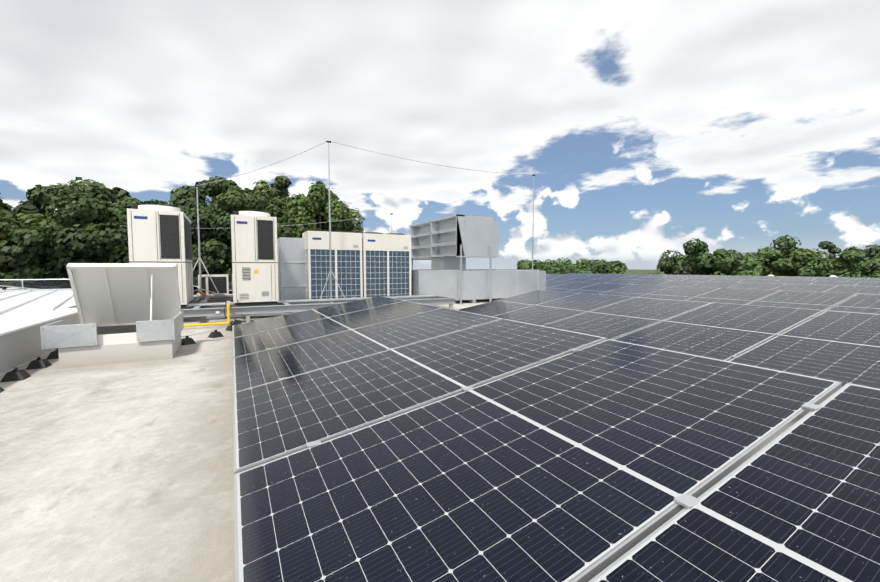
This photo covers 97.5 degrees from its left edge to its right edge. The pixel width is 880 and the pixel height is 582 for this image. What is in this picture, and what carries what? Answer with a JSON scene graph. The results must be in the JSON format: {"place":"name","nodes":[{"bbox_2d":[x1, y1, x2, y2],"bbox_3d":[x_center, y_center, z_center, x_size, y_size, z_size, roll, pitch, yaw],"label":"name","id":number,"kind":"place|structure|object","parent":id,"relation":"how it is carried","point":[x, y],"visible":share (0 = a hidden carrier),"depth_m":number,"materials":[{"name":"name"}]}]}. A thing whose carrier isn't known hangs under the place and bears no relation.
{"place":"outdoors","nodes":[
{"label":"outdoors","id":0,"kind":"place"},
{"bbox_2d":[0,0,879,269],"label":"sky","id":1,"kind":"structure","parent":0,"point":[644,129],"materials":[{"name":"white"}]},
{"bbox_2d":[413,269,670,274],"bbox_3d":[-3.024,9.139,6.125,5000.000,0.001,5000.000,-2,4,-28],"label":"ground","id":2,"kind":"structure","parent":0,"point":[632,271],"depth_m":1553.10,"materials":[{"name":"green plant"}]},
{"bbox_2d":[0,202,16,220],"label":"tree","id":3,"kind":"object","parent":2,"relation":"on","point":[5,208],"depth_m":31.10,"materials":[{"name":"green plant"}]},
{"bbox_2d":[0,221,22,281],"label":"tree","id":4,"kind":"object","parent":2,"relation":"on","point":[3,272],"visible":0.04,"depth_m":23.68,"materials":[{"name":"green plant"}]},
{"bbox_2d":[0,212,46,281],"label":"tree","id":5,"kind":"object","parent":2,"relation":"on","point":[12,253],"visible":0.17,"depth_m":23.91,"materials":[{"name":"green plant"}]},
{"bbox_2d":[0,202,49,220],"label":"tree","id":6,"kind":"object","parent":2,"relation":"on","point":[25,207],"depth_m":30.72,"materials":[{"name":"green plant"}]},
{"bbox_2d":[12,199,57,217],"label":"tree","id":7,"kind":"object","parent":2,"relation":"on","point":[22,201],"depth_m":33.56,"materials":[{"name":"green plant"}]},
{"bbox_2d":[0,213,83,277],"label":"tree","id":8,"kind":"object","parent":2,"relation":"on","point":[32,221],"visible":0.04,"depth_m":26.28,"materials":[{"name":"green plant"}]},
{"bbox_2d":[19,177,126,224],"bbox_3d":[-30.815,-1.271,34.711,10.273,17.421,9.437,-2,4,-28],"label":"tree","id":9,"kind":"object","parent":2,"relation":"on","point":[93,189],"visible":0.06,"depth_m":32.05,"materials":[{"name":"green plant"}]},
{"bbox_2d":[3,183,144,280],"bbox_3d":[-25.301,0.123,28.225,9.208,15.398,9.526,0,3,5],"label":"tree","id":10,"kind":"object","parent":2,"relation":"on","point":[102,234],"visible":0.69,"depth_m":25.26,"materials":[{"name":"green plant"}]},
{"bbox_2d":[100,187,131,202],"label":"tree","id":11,"kind":"object","parent":2,"relation":"on","point":[120,192],"depth_m":36.92,"materials":[{"name":"green plant"}]},
{"bbox_2d":[113,199,195,249],"bbox_3d":[-25.383,-0.244,33.389,9.442,15.520,8.472,-2,4,-28],"label":"tree","id":12,"kind":"object","parent":2,"relation":"on","point":[154,202],"depth_m":32.02,"materials":[{"name":"green plant"}]},
{"bbox_2d":[168,187,209,206],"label":"tree","id":13,"kind":"object","parent":2,"relation":"on","point":[175,198],"visible":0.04,"depth_m":39.13,"materials":[{"name":"green plant"}]},
{"bbox_2d":[172,185,224,216],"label":"tree","id":14,"kind":"object","parent":2,"relation":"on","point":[189,199],"visible":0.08,"depth_m":38.00,"materials":[{"name":"green plant"}]},
{"bbox_2d":[177,179,237,207],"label":"tree","id":15,"kind":"object","parent":2,"relation":"on","point":[207,190],"visible":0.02,"depth_m":40.07,"materials":[{"name":"green plant"}]},
{"bbox_2d":[187,215,231,275],"bbox_3d":[-21.959,0.223,33.693,8.301,14.560,7.795,2,4,31],"label":"tree","id":16,"kind":"object","parent":2,"relation":"on","point":[206,249],"visible":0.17,"depth_m":31.99,"materials":[{"name":"green plant"}]},
{"bbox_2d":[176,176,263,274],"bbox_3d":[-19.910,-1.460,34.823,7.922,17.795,7.177,-1,4,-14],"label":"tree","id":17,"kind":"object","parent":2,"relation":"on","point":[205,212],"visible":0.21,"depth_m":33.77,"materials":[{"name":"green plant"}]},
{"bbox_2d":[209,190,243,273],"bbox_3d":[-17.738,-0.839,35.645,10.097,16.454,8.437,0,3,8],"label":"tree","id":18,"kind":"object","parent":2,"relation":"on","point":[223,229],"visible":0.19,"depth_m":31.96,"materials":[{"name":"green plant"}]},
{"bbox_2d":[191,190,294,280],"bbox_3d":[-17.117,-0.511,34.059,9.080,15.976,8.034,-2,4,-28],"label":"tree","id":19,"kind":"object","parent":2,"relation":"on","point":[232,202],"visible":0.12,"depth_m":32.09,"materials":[{"name":"green plant"}]},
{"bbox_2d":[243,187,269,206],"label":"tree","id":20,"kind":"object","parent":2,"relation":"on","point":[250,192],"depth_m":40.22,"materials":[{"name":"green plant"}]},
{"bbox_2d":[252,180,277,208],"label":"tree","id":21,"kind":"object","parent":2,"relation":"on","point":[264,184],"visible":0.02,"depth_m":41.16,"materials":[{"name":"green plant"}]},
{"bbox_2d":[252,191,282,224],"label":"tree","id":22,"kind":"object","parent":2,"relation":"on","point":[262,198],"visible":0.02,"depth_m":37.36,"materials":[{"name":"green plant"}]},
{"bbox_2d":[266,196,296,236],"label":"tree","id":23,"kind":"object","parent":2,"relation":"on","point":[272,207],"depth_m":36.88,"materials":[{"name":"green plant"}]},
{"bbox_2d":[267,175,307,206],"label":"tree","id":24,"kind":"object","parent":2,"relation":"on","point":[281,183],"visible":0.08,"depth_m":44.50,"materials":[{"name":"green plant"}]},
{"bbox_2d":[279,191,332,230],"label":"tree","id":25,"kind":"object","parent":2,"relation":"on","point":[315,215],"visible":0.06,"depth_m":37.80,"materials":[{"name":"green plant"}]},
{"bbox_2d":[282,180,344,237],"bbox_3d":[-12.249,-1.641,37.993,6.221,17.779,7.068,-2,4,-28],"label":"tree","id":26,"kind":"object","parent":2,"relation":"on","point":[318,193],"visible":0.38,"depth_m":35.87,"materials":[{"name":"green plant"}]},
{"bbox_2d":[318,194,351,228],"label":"tree","id":27,"kind":"object","parent":2,"relation":"on","point":[350,212],"depth_m":42.71,"materials":[{"name":"green plant"}]},
{"bbox_2d":[323,201,363,232],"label":"tree","id":28,"kind":"object","parent":2,"relation":"on","point":[356,229],"visible":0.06,"depth_m":41.10,"materials":[{"name":"green plant"}]},
{"bbox_2d":[336,196,364,227],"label":"tree","id":29,"kind":"object","parent":2,"relation":"on","point":[355,214],"depth_m":43.62,"materials":[{"name":"green plant"}]},
{"bbox_2d":[516,259,546,269],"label":"tree","id":30,"kind":"object","parent":2,"relation":"on","point":[523,264],"visible":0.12,"depth_m":74.18,"materials":[{"name":"green plant"}]},
{"bbox_2d":[533,259,564,273],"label":"tree","id":31,"kind":"object","parent":2,"relation":"on","point":[554,267],"visible":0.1,"depth_m":71.12,"materials":[{"name":"green plant"}]},
{"bbox_2d":[555,257,571,265],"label":"tree","id":32,"kind":"object","parent":2,"relation":"on","point":[564,262],"visible":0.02,"depth_m":82.82,"materials":[{"name":"green plant"}]},
{"bbox_2d":[564,258,583,273],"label":"tree","id":33,"kind":"object","parent":2,"relation":"on","point":[568,265],"depth_m":81.38,"materials":[{"name":"green plant"}]},
{"bbox_2d":[565,266,598,273],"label":"tree","id":34,"kind":"object","parent":2,"relation":"on","point":[578,270],"visible":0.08,"depth_m":72.72,"materials":[{"name":"green plant"}]},
{"bbox_2d":[567,259,620,273],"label":"tree","id":35,"kind":"object","parent":2,"relation":"on","point":[603,267],"visible":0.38,"depth_m":72.03,"materials":[{"name":"green plant"}]},
{"bbox_2d":[595,259,627,273],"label":"tree","id":36,"kind":"object","parent":2,"relation":"on","point":[620,267],"visible":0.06,"depth_m":73.84,"materials":[{"name":"green plant"}]},
{"bbox_2d":[647,249,688,274],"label":"tree","id":37,"kind":"object","parent":2,"relation":"on","point":[667,265],"visible":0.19,"depth_m":73.69,"materials":[{"name":"green plant"}]},
{"bbox_2d":[673,249,708,274],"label":"tree","id":38,"kind":"object","parent":2,"relation":"on","point":[680,270],"visible":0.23,"depth_m":62.65,"materials":[{"name":"green plant"}]},
{"bbox_2d":[684,241,708,272],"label":"tree","id":39,"kind":"object","parent":2,"relation":"on","point":[687,257],"depth_m":66.80,"materials":[{"name":"green plant"}]},
{"bbox_2d":[680,238,752,275],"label":"tree","id":40,"kind":"object","parent":2,"relation":"on","point":[700,254],"visible":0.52,"depth_m":60.48,"materials":[{"name":"green plant"}]},
{"bbox_2d":[707,249,771,275],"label":"tree","id":41,"kind":"object","parent":2,"relation":"on","point":[749,258],"visible":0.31,"depth_m":59.10,"materials":[{"name":"green plant"}]},
{"bbox_2d":[746,246,773,269],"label":"tree","id":42,"kind":"object","parent":2,"relation":"on","point":[767,248],"visible":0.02,"depth_m":63.79,"materials":[{"name":"green plant"}]},
{"bbox_2d":[750,235,821,276],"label":"tree","id":43,"kind":"object","parent":2,"relation":"on","point":[784,253],"visible":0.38,"depth_m":56.10,"materials":[{"name":"green plant"}]},
{"bbox_2d":[817,241,841,263],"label":"tree","id":44,"kind":"object","parent":2,"relation":"on","point":[831,248],"visible":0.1,"depth_m":63.20,"materials":[{"name":"green plant"}]},
{"bbox_2d":[781,248,879,277],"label":"tree","id":45,"kind":"object","parent":2,"relation":"on","point":[824,266],"visible":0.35,"depth_m":53.77,"materials":[{"name":"green plant"}]},
{"bbox_2d":[845,246,870,259],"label":"tree","id":46,"kind":"object","parent":2,"relation":"on","point":[854,248],"depth_m":61.97,"materials":[{"name":"green plant"}]},
{"bbox_2d":[845,244,879,272],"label":"tree","id":47,"kind":"object","parent":2,"relation":"on","point":[873,250],"visible":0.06,"depth_m":59.47,"materials":[{"name":"green plant"}]},
{"bbox_2d":[851,253,879,277],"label":"tree","id":48,"kind":"object","parent":2,"relation":"on","point":[862,266],"visible":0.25,"depth_m":57.92,"materials":[{"name":"green plant"}]},
{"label":"building walls","id":49,"kind":"object","parent":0,"visible":0},
{"bbox_2d":[0,279,75,323],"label":"neighbouring roof","id":50,"kind":"structure","parent":49,"relation":"on","point":[16,304],"depth_m":6.78,"materials":[{"name":"grey metal"}]},
{"bbox_2d":[0,287,497,581],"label":"roof deck","id":51,"kind":"structure","parent":49,"relation":"on","point":[120,472],"depth_m":1.90,"materials":[{"name":"beige concrete"}]},
{"bbox_2d":[0,308,80,376],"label":"parapet wall","id":52,"kind":"structure","parent":51,"relation":"on","point":[20,341],"depth_m":3.97,"materials":[{"name":"grey concrete"}]},
{"bbox_2d":[40,263,183,368],"bbox_3d":[-3.563,0.211,4.317,1.062,1.039,0.894,-2,4,-28],"label":"roof hatch","id":53,"kind":"object","parent":51,"relation":"on","point":[143,299],"visible":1,"depth_m":4.27,"materials":[{"name":"white metal"}]},
{"bbox_2d":[0,319,240,392],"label":"lightning conductor supports","id":54,"kind":"object","parent":51,"relation":"on","point":[14,374],"visible":0.81,"depth_m":3.81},
{"bbox_2d":[193,141,534,302],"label":"lightning masts and wires","id":55,"kind":"object","parent":51,"relation":"on","point":[218,294],"visible":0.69,"depth_m":8.76,"materials":[{"name":"silver metal"}]},
{"bbox_2d":[277,214,545,304],"bbox_3d":[-0.753,-0.924,11.594,7.750,2.444,3.380,-2,4,-28],"label":"ventilation duct","id":56,"kind":"object","parent":51,"relation":"on","point":[447,246],"visible":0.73,"depth_m":10.85,"materials":[{"name":"grey metal"}]},
{"bbox_2d":[0,275,858,509],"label":"clamps","id":57,"kind":"object","parent":51,"relation":"on","point":[688,501],"depth_m":1.70,"materials":[{"name":"silver metal"}]},
{"bbox_2d":[0,273,879,581],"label":"solar panels","id":58,"kind":"object","parent":57,"relation":"on","point":[540,451],"visible":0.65,"depth_m":1.51,"materials":[{"name":"black glass"}]},
{"bbox_2d":[181,294,455,322],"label":"steel platform","id":59,"kind":"structure","parent":49,"relation":"on","point":[281,307],"depth_m":7.45,"materials":[{"name":"grey paint"}]},
{"bbox_2d":[127,205,193,307],"bbox_3d":[-5.171,-0.626,7.233,0.794,1.785,1.457,-2,4,-28],"label":"outdoor hvac unit","id":60,"kind":"object","parent":59,"relation":"on","point":[159,234],"visible":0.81,"depth_m":6.63,"materials":[{"name":"white metal"}]},
{"bbox_2d":[198,274,228,295],"bbox_3d":[-5.458,-0.125,9.312,0.620,0.540,0.284,-2,4,-28],"label":"outdoor condenser unit","id":61,"kind":"object","parent":59,"relation":"on","point":[221,282],"visible":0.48,"depth_m":9.20,"materials":[{"name":"white metal"}]},
{"bbox_2d":[184,290,244,326],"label":"pipes and cables","id":62,"kind":"object","parent":59,"relation":"on","point":[204,297],"visible":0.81,"depth_m":6.90,"materials":[{"name":"yellow plastic"}]},
{"bbox_2d":[230,211,278,304],"bbox_3d":[-3.843,-0.668,7.949,0.794,1.785,1.457,-2,4,-28],"label":"outdoor hvac unit","id":63,"kind":"object","parent":59,"relation":"on","point":[254,253],"visible":1,"depth_m":7.32,"materials":[{"name":"white metal"}]},
{"bbox_2d":[302,230,362,298],"bbox_3d":[-2.642,-0.517,9.493,1.274,1.880,0.764,-2,4,-28],"label":"outdoor hvac unit","id":64,"kind":"object","parent":59,"relation":"on","point":[346,254],"visible":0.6,"depth_m":9.15,"materials":[{"name":"beige metal"}]},
{"bbox_2d":[362,232,410,296],"bbox_3d":[-1.489,-0.554,10.114,1.274,1.880,0.764,-2,4,-28],"label":"outdoor hvac unit","id":65,"kind":"object","parent":59,"relation":"on","point":[386,264],"visible":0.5,"depth_m":9.76,"materials":[{"name":"beige metal"}]}
]}

